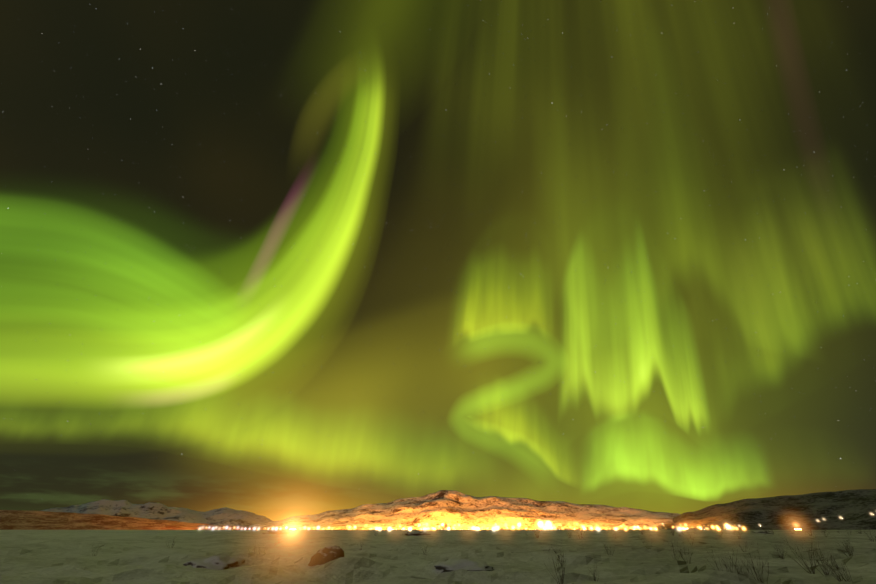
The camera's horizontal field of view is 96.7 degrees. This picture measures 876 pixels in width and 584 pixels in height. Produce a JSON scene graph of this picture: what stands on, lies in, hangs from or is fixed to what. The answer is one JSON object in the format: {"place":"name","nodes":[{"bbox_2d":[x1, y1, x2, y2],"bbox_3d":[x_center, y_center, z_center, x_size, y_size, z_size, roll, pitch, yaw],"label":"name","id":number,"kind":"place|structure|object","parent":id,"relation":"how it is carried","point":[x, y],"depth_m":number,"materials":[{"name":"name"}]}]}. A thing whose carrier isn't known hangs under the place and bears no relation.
{"place":"outdoors","nodes":[
{"label":"outdoors","id":0,"kind":"place"},
{"bbox_2d":[0,510,288,529],"bbox_3d":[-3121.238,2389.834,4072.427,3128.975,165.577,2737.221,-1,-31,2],"label":"ridge","id":1,"kind":"structure","parent":0,"point":[25,520],"depth_m":3735.23,"materials":[{"name":"brown stone"}]},
{"bbox_2d":[42,499,271,526],"bbox_3d":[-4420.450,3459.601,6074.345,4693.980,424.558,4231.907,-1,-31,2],"label":"hills","id":2,"kind":"structure","parent":0,"point":[160,511],"depth_m":6071.50,"materials":[{"name":"stone"}]},
{"bbox_2d":[0,530,875,583],"bbox_3d":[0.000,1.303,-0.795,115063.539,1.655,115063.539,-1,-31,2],"label":"ground","id":3,"kind":"structure","parent":0,"point":[151,557],"depth_m":24.84,"materials":[{"name":"grey snow"}]},
{"bbox_2d":[183,555,251,569],"bbox_3d":[-9.403,11.737,16.874,2.726,0.574,3.067,20,-37,-29],"label":"snow patch","id":4,"kind":"object","parent":3,"relation":"on","point":[218,562],"depth_m":16.31,"materials":[{"name":"white snow"}]},
{"bbox_2d":[262,530,289,533],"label":"lava rock","id":5,"kind":"object","parent":3,"relation":"on","point":[276,532],"depth_m":153.28,"materials":[{"name":"brown stone"}]},
{"bbox_2d":[308,545,344,565],"bbox_3d":[-5.253,12.691,18.746,1.844,0.848,1.556,-17,-35,26],"label":"boulder","id":6,"kind":"object","parent":3,"relation":"on","point":[325,555],"depth_m":18.41,"materials":[{"name":"brown stone"}]},
{"bbox_2d":[400,531,430,535],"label":"lava rock","id":7,"kind":"object","parent":3,"relation":"on","point":[413,533],"depth_m":129.70,"materials":[{"name":"grey stone"}]},
{"bbox_2d":[430,559,494,572],"bbox_3d":[1.022,12.195,17.302,2.915,0.584,2.928,-22,-37,31],"label":"snow patch","id":8,"kind":"object","parent":3,"relation":"on","point":[448,565],"depth_m":16.74,"materials":[{"name":"white snow"}]},
{"bbox_2d":[249,490,679,529],"bbox_3d":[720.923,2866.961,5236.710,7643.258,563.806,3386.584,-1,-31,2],"label":"mountain","id":9,"kind":"structure","parent":3,"relation":"on","point":[448,509],"depth_m":5047.87,"materials":[{"name":"brown stone"}]},
{"bbox_2d":[543,542,565,583],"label":"willow shrub","id":10,"kind":"object","parent":3,"relation":"on","point":[562,577],"depth_m":13.27,"materials":[{"name":"brown plant"}]},
{"bbox_2d":[555,550,566,564],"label":"willow shrub","id":11,"kind":"object","parent":3,"relation":"on","point":[559,557],"depth_m":18.43,"materials":[{"name":"brown plant"}]},
{"bbox_2d":[371,514,874,529],"bbox_3d":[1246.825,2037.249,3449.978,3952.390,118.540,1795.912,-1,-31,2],"label":"town lights","id":12,"kind":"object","parent":3,"relation":"on","point":[571,529],"depth_m":3573.50,"materials":[{"name":"yellow"}]},
{"bbox_2d":[670,542,692,563],"bbox_3d":[13.570,14.310,21.497,1.294,1.166,0.998,-24,-39,34],"label":"willow shrub","id":13,"kind":"object","parent":3,"relation":"on","point":[685,554],"depth_m":21.16,"materials":[{"name":"brown plant"}]},
{"bbox_2d":[694,536,736,571],"bbox_3d":[9.988,9.399,13.908,1.322,1.639,1.115,-19,-36,28],"label":"willow shrub","id":14,"kind":"object","parent":3,"relation":"on","point":[722,559],"depth_m":13.75,"materials":[{"name":"brown plant"}]},
{"bbox_2d":[722,551,753,574],"bbox_3d":[10.882,9.715,13.853,1.244,1.204,1.204,-1,-31,2],"label":"willow shrub","id":15,"kind":"object","parent":3,"relation":"on","point":[736,564],"depth_m":13.96,"materials":[{"name":"brown plant"}]},
{"bbox_2d":[734,537,768,582],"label":"willow shrub","id":16,"kind":"object","parent":3,"relation":"on","point":[753,567],"depth_m":14.07,"materials":[{"name":"brown plant"}]},
{"bbox_2d":[752,531,773,533],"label":"lava rock","id":17,"kind":"object","parent":3,"relation":"on","point":[761,532],"depth_m":127.03,"materials":[{"name":"grey stone"}]},
{"bbox_2d":[770,540,786,559],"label":"willow shrub","id":18,"kind":"object","parent":3,"relation":"on","point":[779,551],"depth_m":25.01,"materials":[{"name":"brown plant"}]},
{"bbox_2d":[771,526,818,573],"bbox_3d":[14.772,10.370,16.018,1.315,2.004,1.608,17,-35,-25],"label":"willow shrub","id":19,"kind":"object","parent":3,"relation":"on","point":[811,562],"depth_m":15.81,"materials":[{"name":"brown plant"}]},
{"bbox_2d":[798,540,835,575],"bbox_3d":[14.350,9.967,14.889,1.228,1.435,1.276,-1,-31,2],"label":"willow shrub","id":20,"kind":"object","parent":3,"relation":"on","point":[821,562],"depth_m":14.60,"materials":[{"name":"brown plant"}]},
{"bbox_2d":[818,553,842,581],"bbox_3d":[13.683,9.576,13.694,0.745,0.975,0.613,19,-36,-28],"label":"willow shrub","id":21,"kind":"object","parent":3,"relation":"on","point":[833,571],"depth_m":13.53,"materials":[{"name":"brown plant"}]},
{"bbox_2d":[825,553,851,581],"bbox_3d":[13.544,9.204,13.298,0.683,1.100,0.651,-1,-31,2],"label":"willow shrub","id":22,"kind":"object","parent":3,"relation":"on","point":[841,571],"depth_m":13.16,"materials":[{"name":"brown plant"}]},
{"bbox_2d":[832,539,853,555],"bbox_3d":[24.780,15.434,23.697,1.127,1.405,1.374,-15,-34,22],"label":"willow shrub","id":23,"kind":"object","parent":3,"relation":"on","point":[847,549],"depth_m":23.56,"materials":[{"name":"brown plant"}]},
{"bbox_2d":[0,0,875,520],"label":"sky","id":24,"kind":"structure","parent":0,"point":[276,260],"materials":[{"name":"green"}]},
{"bbox_2d":[645,489,875,529],"bbox_3d":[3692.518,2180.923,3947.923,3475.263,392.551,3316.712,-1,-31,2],"label":"mountain","id":25,"kind":"structure","parent":0,"point":[855,509],"depth_m":3675.57,"materials":[{"name":"brown stone"}]}
]}

